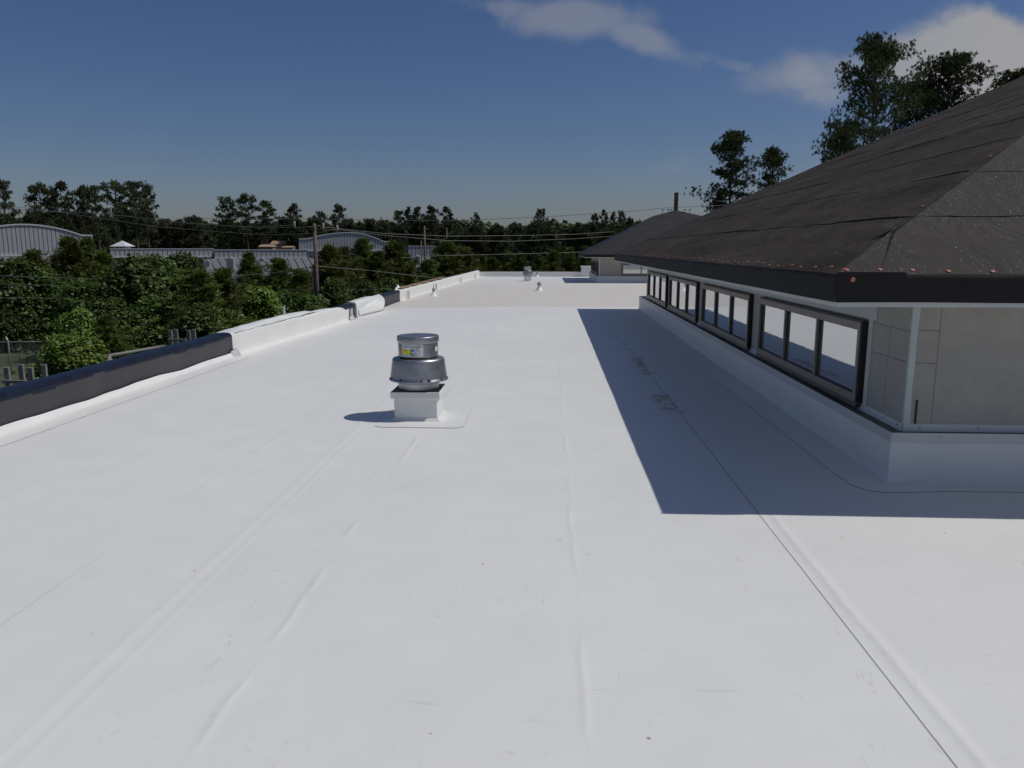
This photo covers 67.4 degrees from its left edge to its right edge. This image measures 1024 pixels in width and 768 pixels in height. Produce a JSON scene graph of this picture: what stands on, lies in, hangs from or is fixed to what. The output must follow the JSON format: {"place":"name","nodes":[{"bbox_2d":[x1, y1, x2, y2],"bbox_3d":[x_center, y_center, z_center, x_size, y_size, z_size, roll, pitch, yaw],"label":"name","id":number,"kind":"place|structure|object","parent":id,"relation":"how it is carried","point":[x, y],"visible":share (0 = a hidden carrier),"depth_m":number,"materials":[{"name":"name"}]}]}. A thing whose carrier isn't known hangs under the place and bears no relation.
{"place":"outdoors","nodes":[
{"label":"outdoors","id":0,"kind":"place"},
{"bbox_2d":[0,346,46,387],"bbox_3d":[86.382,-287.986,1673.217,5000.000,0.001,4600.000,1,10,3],"label":"ground","id":1,"kind":"structure","parent":0,"point":[15,376],"depth_m":51.68,"materials":[{"name":"green plant"}]},
{"bbox_2d":[0,178,22,224],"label":"pine tree","id":2,"kind":"object","parent":1,"relation":"on","point":[5,193],"visible":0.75,"depth_m":151.37,"materials":[{"name":"green plant"}]},
{"bbox_2d":[0,302,36,351],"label":"leafy tree","id":3,"kind":"object","parent":1,"relation":"on","point":[8,326],"visible":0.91,"depth_m":55.64,"materials":[{"name":"green plant"}]},
{"bbox_2d":[0,331,47,365],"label":"undergrowth","id":4,"kind":"object","parent":1,"relation":"on","point":[29,357],"depth_m":51.56,"materials":[{"name":"green plant"}]},
{"bbox_2d":[0,336,47,374],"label":"chain link fence","id":5,"kind":"object","parent":1,"relation":"on","point":[9,351],"visible":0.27,"depth_m":46.06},
{"bbox_2d":[0,256,52,348],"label":"leafy tree","id":6,"kind":"object","parent":1,"relation":"on","point":[16,294],"visible":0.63,"depth_m":56.61,"materials":[{"name":"green plant"}]},
{"bbox_2d":[13,263,68,344],"bbox_3d":[-35.872,-6.001,58.733,5.574,6.397,5.057,-5,11,-28],"label":"leafy tree","id":7,"kind":"object","parent":1,"relation":"on","point":[39,282],"visible":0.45,"depth_m":57.71,"materials":[{"name":"green plant"}]},
{"bbox_2d":[19,248,63,340],"bbox_3d":[-36.891,-6.802,59.870,5.584,7.569,4.747,0,10,-1],"label":"young pine","id":8,"kind":"object","parent":1,"relation":"on","point":[33,255],"visible":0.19,"depth_m":59.02,"materials":[{"name":"green plant"}]},
{"bbox_2d":[23,181,59,227],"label":"pine tree","id":9,"kind":"object","parent":1,"relation":"on","point":[36,187],"visible":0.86,"depth_m":165.44,"materials":[{"name":"green plant"}]},
{"bbox_2d":[41,180,76,229],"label":"pine tree","id":10,"kind":"object","parent":1,"relation":"on","point":[54,194],"visible":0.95,"depth_m":159.89,"materials":[{"name":"green plant"}]},
{"bbox_2d":[12,333,112,379],"bbox_3d":[-19.527,-0.460,34.625,4.090,3.867,4.883,7,12,35],"label":"leafy tree","id":11,"kind":"object","parent":1,"relation":"on","point":[65,352],"visible":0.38,"depth_m":33.63,"materials":[{"name":"green plant"}]},
{"bbox_2d":[43,233,93,292],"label":"young pine","id":12,"kind":"object","parent":1,"relation":"on","point":[68,258],"visible":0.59,"depth_m":60.62,"materials":[{"name":"green plant"}]},
{"bbox_2d":[41,278,102,346],"bbox_3d":[-28.496,-4.340,51.564,5.359,5.619,4.936,-3,10,-15],"label":"leafy tree","id":13,"kind":"object","parent":1,"relation":"on","point":[70,298],"visible":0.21,"depth_m":50.59,"materials":[{"name":"green plant"}]},
{"bbox_2d":[38,306,110,362],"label":"leafy tree","id":14,"kind":"object","parent":1,"relation":"on","point":[77,321],"visible":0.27,"depth_m":38.87,"materials":[{"name":"green plant"}]},
{"bbox_2d":[55,235,97,287],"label":"young pine","id":15,"kind":"object","parent":1,"relation":"on","point":[87,245],"visible":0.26,"depth_m":62.58,"materials":[{"name":"green plant"}]},
{"bbox_2d":[69,184,101,233],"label":"pine tree","id":16,"kind":"object","parent":1,"relation":"on","point":[80,202],"visible":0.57,"depth_m":170.36,"materials":[{"name":"green plant"}]},
{"bbox_2d":[77,185,115,250],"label":"pine tree","id":17,"kind":"object","parent":1,"relation":"on","point":[96,228],"visible":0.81,"depth_m":164.97,"materials":[{"name":"green plant"}]},
{"bbox_2d":[79,249,115,287],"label":"young pine","id":18,"kind":"object","parent":1,"relation":"on","point":[100,259],"visible":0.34,"depth_m":60.52,"materials":[{"name":"green plant"}]},
{"bbox_2d":[92,219,116,254],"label":"pine tree","id":19,"kind":"object","parent":1,"relation":"on","point":[106,246],"visible":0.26,"depth_m":200.00,"materials":[{"name":"green plant"}]},
{"bbox_2d":[90,179,131,241],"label":"pine tree","id":20,"kind":"object","parent":1,"relation":"on","point":[115,186],"visible":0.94,"depth_m":157.21,"materials":[{"name":"green plant"}]},
{"bbox_2d":[91,311,136,361],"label":"leafy tree","id":21,"kind":"object","parent":1,"relation":"on","point":[105,328],"visible":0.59,"depth_m":37.03,"materials":[{"name":"green plant"}]},
{"bbox_2d":[84,296,150,353],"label":"leafy tree","id":22,"kind":"object","parent":1,"relation":"on","point":[122,314],"visible":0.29,"depth_m":40.78,"materials":[{"name":"green plant"}]},
{"bbox_2d":[78,253,176,314],"bbox_3d":[-23.852,-4.753,49.260,6.620,7.236,6.006,4,11,21],"label":"leafy tree","id":23,"kind":"object","parent":1,"relation":"on","point":[133,277],"visible":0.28,"depth_m":47.69,"materials":[{"name":"green plant"}]},
{"bbox_2d":[118,212,147,248],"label":"pine tree","id":24,"kind":"object","parent":1,"relation":"on","point":[131,240],"visible":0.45,"depth_m":190.53,"materials":[{"name":"green plant"}]},
{"bbox_2d":[114,180,152,248],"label":"pine tree","id":25,"kind":"object","parent":1,"relation":"on","point":[132,187],"visible":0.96,"depth_m":159.34,"materials":[{"name":"green plant"}]},
{"bbox_2d":[133,183,166,248],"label":"pine tree","id":26,"kind":"object","parent":1,"relation":"on","point":[147,188],"visible":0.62,"depth_m":165.08,"materials":[{"name":"green plant"}]},
{"bbox_2d":[124,293,177,351],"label":"leafy tree","id":27,"kind":"object","parent":1,"relation":"on","point":[151,305],"visible":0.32,"depth_m":42.24,"materials":[{"name":"green plant"}]},
{"bbox_2d":[128,251,186,304],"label":"leafy tree","id":28,"kind":"object","parent":1,"relation":"on","point":[168,266],"visible":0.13,"depth_m":50.06,"materials":[{"name":"green plant"}]},
{"bbox_2d":[150,217,171,248],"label":"pine tree","id":29,"kind":"object","parent":1,"relation":"on","point":[160,238],"visible":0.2,"depth_m":201.00,"materials":[{"name":"green plant"}]},
{"bbox_2d":[160,221,183,248],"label":"pine tree","id":30,"kind":"object","parent":1,"relation":"on","point":[172,236],"visible":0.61,"depth_m":191.00,"materials":[{"name":"green plant"}]},
{"bbox_2d":[127,266,248,346],"bbox_3d":[-17.583,-3.404,43.618,6.341,6.530,7.491,-2,10,-13],"label":"young pine","id":31,"kind":"object","parent":1,"relation":"on","point":[197,285],"visible":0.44,"depth_m":42.15,"materials":[{"name":"green plant"}]},
{"bbox_2d":[166,250,213,290],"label":"leafy tree","id":32,"kind":"object","parent":1,"relation":"on","point":[183,260],"visible":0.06,"depth_m":52.18,"materials":[{"name":"green plant"}]},
{"bbox_2d":[174,215,207,248],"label":"pine tree","id":33,"kind":"object","parent":1,"relation":"on","point":[194,237],"visible":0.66,"depth_m":190.13,"materials":[{"name":"green plant"}]},
{"bbox_2d":[152,301,230,345],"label":"leafy tree","id":34,"kind":"object","parent":1,"relation":"on","point":[200,319],"visible":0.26,"depth_m":36.13,"materials":[{"name":"green plant"}]},
{"bbox_2d":[200,225,217,257],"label":"pine tree","id":35,"kind":"object","parent":1,"relation":"on","point":[209,241],"visible":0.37,"depth_m":225.82,"materials":[{"name":"green plant"}]},
{"bbox_2d":[210,196,241,249],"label":"pine tree","id":36,"kind":"object","parent":1,"relation":"on","point":[226,201],"visible":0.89,"depth_m":183.94,"materials":[{"name":"green plant"}]},
{"bbox_2d":[208,266,250,325],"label":"young pine","id":37,"kind":"object","parent":1,"relation":"on","point":[222,275],"visible":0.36,"depth_m":45.21,"materials":[{"name":"green plant"}]},
{"bbox_2d":[226,224,251,249],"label":"pine tree","id":38,"kind":"object","parent":1,"relation":"on","point":[241,243],"visible":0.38,"depth_m":187.92,"materials":[{"name":"green plant"}]},
{"bbox_2d":[230,192,264,248],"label":"pine tree","id":39,"kind":"object","parent":1,"relation":"on","point":[243,199],"visible":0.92,"depth_m":183.82,"materials":[{"name":"green plant"}]},
{"bbox_2d":[203,258,292,283],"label":"building","id":40,"kind":"structure","parent":1,"relation":"on","point":[218,263],"depth_m":110.69,"materials":[{"name":"metal"}]},
{"bbox_2d":[231,249,267,287],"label":"young pine","id":41,"kind":"object","parent":1,"relation":"on","point":[248,265],"visible":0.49,"depth_m":66.05,"materials":[{"name":"green plant"}]},
{"bbox_2d":[214,249,307,258],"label":"metal building","id":42,"kind":"structure","parent":1,"relation":"on","point":[265,253],"depth_m":130.72,"materials":[{"name":"metal"}]},
{"bbox_2d":[235,283,289,323],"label":"leafy tree","id":43,"kind":"object","parent":1,"relation":"on","point":[262,304],"visible":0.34,"depth_m":48.07,"materials":[{"name":"green plant"}]},
{"bbox_2d":[253,199,280,243],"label":"pine tree","id":44,"kind":"object","parent":1,"relation":"on","point":[270,211],"visible":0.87,"depth_m":186.92,"materials":[{"name":"green plant"}]},
{"bbox_2d":[255,257,292,291],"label":"young pine","id":45,"kind":"object","parent":1,"relation":"on","point":[274,282],"visible":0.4,"depth_m":59.99,"materials":[{"name":"green plant"}]},
{"bbox_2d":[272,287,300,313],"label":"leafy tree","id":46,"kind":"object","parent":1,"relation":"on","point":[286,297],"visible":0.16,"depth_m":50.28,"materials":[{"name":"green plant"}]},
{"bbox_2d":[280,202,302,244],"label":"pine tree","id":47,"kind":"object","parent":1,"relation":"on","point":[293,207],"visible":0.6,"depth_m":188.08,"materials":[{"name":"green plant"}]},
{"bbox_2d":[282,218,309,248],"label":"pine tree","id":48,"kind":"object","parent":1,"relation":"on","point":[294,241],"visible":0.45,"depth_m":185.51,"materials":[{"name":"green plant"}]},
{"bbox_2d":[282,267,312,295],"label":"young pine","id":49,"kind":"object","parent":1,"relation":"on","point":[300,281],"visible":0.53,"depth_m":57.93,"materials":[{"name":"green plant"}]},
{"bbox_2d":[256,257,351,292],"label":"building","id":50,"kind":"structure","parent":1,"relation":"on","point":[296,263],"depth_m":119.90,"materials":[{"name":"metal"}]},
{"bbox_2d":[287,292,327,312],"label":"leafy tree","id":51,"kind":"object","parent":1,"relation":"on","point":[309,302],"visible":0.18,"depth_m":50.18,"materials":[{"name":"green plant"}]},
{"bbox_2d":[303,215,324,236],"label":"pine tree","id":52,"kind":"object","parent":1,"relation":"on","point":[313,219],"visible":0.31,"depth_m":187.15,"materials":[{"name":"green plant"}]},
{"bbox_2d":[293,221,338,295],"bbox_3d":[-13.893,-6.938,55.356,3.315,9.404,0.432,1,10,3],"label":"utility pole","id":53,"kind":"object","parent":1,"relation":"on","point":[315,280],"visible":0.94,"depth_m":54.98,"materials":[{"name":"brown wood"}]},
{"bbox_2d":[305,243,366,297],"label":"young pine","id":54,"kind":"object","parent":1,"relation":"on","point":[328,256],"visible":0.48,"depth_m":65.34,"materials":[{"name":"green plant"}]},
{"bbox_2d":[326,203,349,232],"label":"pine tree","id":55,"kind":"object","parent":1,"relation":"on","point":[338,209],"visible":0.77,"depth_m":197.93,"materials":[{"name":"green plant"}]},
{"bbox_2d":[319,275,358,308],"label":"leafy tree","id":56,"kind":"object","parent":1,"relation":"on","point":[334,289],"visible":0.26,"depth_m":55.85,"materials":[{"name":"green plant"}]},
{"bbox_2d":[337,245,361,289],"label":"young pine","id":57,"kind":"object","parent":1,"relation":"on","point":[345,251],"visible":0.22,"depth_m":69.50,"materials":[{"name":"green plant"}]},
{"bbox_2d":[348,279,381,298],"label":"leafy tree","id":58,"kind":"object","parent":1,"relation":"on","point":[366,288],"visible":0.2,"depth_m":61.66,"materials":[{"name":"green plant"}]},
{"bbox_2d":[350,237,385,285],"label":"young pine","id":59,"kind":"object","parent":1,"relation":"on","point":[361,250],"visible":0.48,"depth_m":73.46,"materials":[{"name":"green plant"}]},
{"bbox_2d":[362,217,384,240],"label":"pine tree","id":60,"kind":"object","parent":1,"relation":"on","point":[371,225],"visible":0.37,"depth_m":195.01,"materials":[{"name":"green plant"}]},
{"bbox_2d":[360,250,397,292],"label":"young pine","id":61,"kind":"object","parent":1,"relation":"on","point":[377,261],"visible":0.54,"depth_m":71.45,"materials":[{"name":"green plant"}]},
{"bbox_2d":[376,276,402,292],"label":"leafy tree","id":62,"kind":"object","parent":1,"relation":"on","point":[388,284],"visible":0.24,"depth_m":67.62,"materials":[{"name":"green plant"}]},
{"bbox_2d":[381,239,420,285],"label":"young pine","id":63,"kind":"object","parent":1,"relation":"on","point":[393,248],"visible":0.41,"depth_m":75.38,"materials":[{"name":"green plant"}]},
{"bbox_2d":[392,224,410,246],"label":"pine tree","id":64,"kind":"object","parent":1,"relation":"on","point":[398,229],"visible":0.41,"depth_m":198.11,"materials":[{"name":"green plant"}]},
{"bbox_2d":[188,217,640,248],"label":"forest","id":65,"kind":"object","parent":1,"relation":"on","point":[553,223],"visible":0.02,"depth_m":257.23,"materials":[{"name":"plant"}]},
{"bbox_2d":[407,218,428,245],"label":"pine tree","id":66,"kind":"object","parent":1,"relation":"on","point":[417,233],"visible":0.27,"depth_m":207.74,"materials":[{"name":"green plant"}]},
{"bbox_2d":[418,214,439,245],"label":"pine tree","id":67,"kind":"object","parent":1,"relation":"on","point":[431,227],"visible":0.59,"depth_m":191.17,"materials":[{"name":"green plant"}]},
{"bbox_2d":[412,258,449,283],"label":"young pine","id":68,"kind":"object","parent":1,"relation":"on","point":[426,267],"visible":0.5,"depth_m":73.51,"materials":[{"name":"green plant"}]},
{"bbox_2d":[415,239,481,276],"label":"young pine","id":69,"kind":"object","parent":1,"relation":"on","point":[447,267],"visible":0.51,"depth_m":82.39,"materials":[{"name":"green plant"}]},
{"bbox_2d":[460,223,490,262],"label":"pine tree","id":70,"kind":"object","parent":1,"relation":"on","point":[473,235],"visible":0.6,"depth_m":95.11,"materials":[{"name":"green plant"}]},
{"bbox_2d":[483,222,511,263],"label":"pine tree","id":71,"kind":"object","parent":1,"relation":"on","point":[497,232],"visible":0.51,"depth_m":114.63,"materials":[{"name":"green plant"}]},
{"bbox_2d":[494,239,517,267],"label":"pine tree","id":72,"kind":"object","parent":1,"relation":"on","point":[503,246],"visible":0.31,"depth_m":111.15,"materials":[{"name":"green plant"}]},
{"bbox_2d":[496,250,517,270],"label":"young pine","id":73,"kind":"object","parent":1,"relation":"on","point":[510,260],"visible":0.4,"depth_m":81.50,"materials":[{"name":"green plant"}]},
{"bbox_2d":[0,276,1023,767],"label":"flat roof","id":74,"kind":"structure","parent":1,"relation":"on","point":[608,526],"depth_m":4.77,"materials":[{"name":"plastic"}]},
{"bbox_2d":[0,270,479,446],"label":"parapet wall","id":75,"kind":"structure","parent":74,"relation":"on","point":[32,407],"depth_m":11.39,"materials":[{"name":"metal"}]},
{"bbox_2d":[375,333,471,427],"bbox_3d":[-1.033,-0.074,9.141,1.010,1.006,1.100,1,10,3],"label":"exhaust fan","id":76,"kind":"object","parent":74,"relation":"on","point":[418,374],"visible":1,"depth_m":8.97,"materials":[{"name":"metal"}]},
{"bbox_2d":[479,266,590,276],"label":"parapet wall","id":77,"kind":"structure","parent":74,"relation":"on","point":[584,271],"depth_m":63.53,"materials":[{"name":"white"}]},
{"bbox_2d":[578,192,700,282],"bbox_3d":[11.389,-10.272,53.725,13.044,6.072,11.633,1,10,3],"label":"clerestory","id":78,"kind":"object","parent":74,"relation":"on","point":[606,267],"visible":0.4,"depth_m":49.99,"materials":[{"name":"black fabric"}]},
{"bbox_2d":[621,263,646,275],"bbox_3d":[8.926,-7.407,49.449,3.710,0.853,0.085,1,10,3],"label":"window","id":79,"kind":"structure","parent":78,"relation":"in","point":[627,269],"depth_m":49.50,"materials":[{"name":"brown glass"}]},
{"bbox_2d":[614,76,1023,492],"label":"clerestory","id":80,"kind":"object","parent":74,"relation":"on","point":[855,317],"visible":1,"depth_m":7.29,"materials":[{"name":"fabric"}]},
{"bbox_2d":[647,271,668,307],"bbox_3d":[4.178,-2.766,22.087,0.085,0.853,3.890,1,10,3],"label":"window","id":81,"kind":"structure","parent":80,"relation":"in","point":[657,290],"depth_m":21.80,"materials":[{"name":"brown metal"}]},
{"bbox_2d":[668,276,699,323],"bbox_3d":[3.958,-2.014,17.829,0.085,0.853,3.830,1,10,3],"label":"window","id":82,"kind":"structure","parent":80,"relation":"in","point":[683,294],"depth_m":17.42,"materials":[{"name":"brown metal"}]},
{"bbox_2d":[700,283,753,350],"bbox_3d":[3.738,-1.262,13.570,0.085,0.853,3.790,1,10,3],"label":"window","id":83,"kind":"structure","parent":80,"relation":"in","point":[726,313],"depth_m":13.08,"materials":[{"name":"glass"}]},
{"bbox_2d":[756,297,868,407],"bbox_3d":[3.519,-0.514,9.337,0.085,0.853,3.747,1,10,3],"label":"window","id":84,"kind":"structure","parent":80,"relation":"in","point":[826,350],"depth_m":8.72,"materials":[{"name":"glass"}]},
{"bbox_2d":[506,222,525,247],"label":"pine tree","id":85,"kind":"object","parent":1,"relation":"on","point":[515,229],"visible":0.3,"depth_m":126.72,"materials":[{"name":"green plant"}]},
{"bbox_2d":[515,224,540,269],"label":"pine tree","id":86,"kind":"object","parent":1,"relation":"on","point":[523,248],"visible":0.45,"depth_m":110.87,"materials":[{"name":"green plant"}]},
{"bbox_2d":[530,225,558,264],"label":"pine tree","id":87,"kind":"object","parent":1,"relation":"on","point":[546,236],"visible":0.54,"depth_m":104.15,"materials":[{"name":"green plant"}]},
{"bbox_2d":[539,248,565,270],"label":"young pine","id":88,"kind":"object","parent":1,"relation":"on","point":[554,261],"visible":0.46,"depth_m":78.82,"materials":[{"name":"green plant"}]},
{"bbox_2d":[559,246,576,270],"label":"young pine","id":89,"kind":"object","parent":1,"relation":"on","point":[569,261],"visible":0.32,"depth_m":83.65,"materials":[{"name":"green plant"}]},
{"bbox_2d":[562,222,582,270],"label":"pine tree","id":90,"kind":"object","parent":1,"relation":"on","point":[572,240],"visible":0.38,"depth_m":103.72,"materials":[{"name":"green plant"}]},
{"bbox_2d":[574,221,599,260],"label":"pine tree","id":91,"kind":"object","parent":1,"relation":"on","point":[591,228],"visible":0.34,"depth_m":101.53,"materials":[{"name":"green plant"}]},
{"bbox_2d":[684,128,763,212],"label":"pine tree","id":92,"kind":"object","parent":1,"relation":"on","point":[732,141],"visible":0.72,"depth_m":71.97,"materials":[{"name":"green plant"}]},
{"bbox_2d":[748,144,792,188],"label":"pine tree","id":93,"kind":"object","parent":1,"relation":"on","point":[775,163],"visible":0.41,"depth_m":75.77,"materials":[{"name":"green plant"}]},
{"bbox_2d":[811,126,861,163],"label":"pine tree","id":94,"kind":"object","parent":1,"relation":"on","point":[832,137],"visible":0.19,"depth_m":61.96,"materials":[{"name":"green plant"}]},
{"bbox_2d":[811,30,929,162],"bbox_3d":[26.196,-14.290,57.403,8.046,23.180,7.331,7,12,35],"label":"pine tree","id":95,"kind":"object","parent":1,"relation":"on","point":[881,52],"visible":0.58,"depth_m":55.30,"materials":[{"name":"green plant"}]},
{"bbox_2d":[881,77,943,136],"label":"pine tree","id":96,"kind":"object","parent":1,"relation":"on","point":[914,117],"visible":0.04,"depth_m":66.76,"materials":[{"name":"green plant"}]},
{"bbox_2d":[899,49,1000,119],"bbox_3d":[33.261,-14.475,60.264,8.566,22.548,8.402,-6,12,-33],"label":"pine tree","id":97,"kind":"object","parent":1,"relation":"on","point":[955,64],"visible":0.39,"depth_m":58.61,"materials":[{"name":"green plant"}]},
{"bbox_2d":[986,66,1023,91],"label":"pine tree","id":98,"kind":"object","parent":1,"relation":"on","point":[1017,74],"visible":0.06,"depth_m":57.14,"materials":[{"name":"green plant"}]},
{"bbox_2d":[2,364,47,385],"bbox_3d":[-6.360,0.592,10.169,0.513,1.697,0.550,1,10,3],"label":"guard frame","id":99,"kind":"object","parent":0,"point":[7,381],"visible":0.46,"depth_m":9.86,"materials":[{"name":"metal"}]},
{"bbox_2d":[0,224,92,271],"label":"arched building","id":100,"kind":"structure","parent":0,"point":[16,240],"depth_m":101.79,"materials":[{"name":"metal"}]},
{"bbox_2d":[110,249,214,269],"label":"metal building","id":101,"kind":"structure","parent":0,"point":[198,253],"depth_m":135.32,"materials":[{"name":"metal"}]},
{"bbox_2d":[167,329,195,344],"bbox_3d":[-6.348,-0.230,14.904,0.555,1.668,0.550,1,10,3],"label":"guard frame","id":102,"kind":"object","parent":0,"point":[176,339],"visible":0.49,"depth_m":14.60,"materials":[{"name":"metal"}]},
{"bbox_2d":[298,232,388,257],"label":"arched building","id":103,"kind":"structure","parent":0,"point":[340,239],"depth_m":138.62,"materials":[{"name":"metal"}]},
{"bbox_2d":[404,246,434,257],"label":"metal building","id":104,"kind":"structure","parent":0,"point":[414,250],"depth_m":148.52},
{"bbox_2d":[195,205,725,220],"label":"power line","id":105,"kind":"object","parent":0,"point":[431,220],"visible":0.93,"depth_m":67.41,"materials":[{"name":"metal"}]},
{"bbox_2d":[0,0,1023,226],"label":"sky","id":106,"kind":"structure","parent":0,"point":[494,109],"materials":[{"name":"blue"}]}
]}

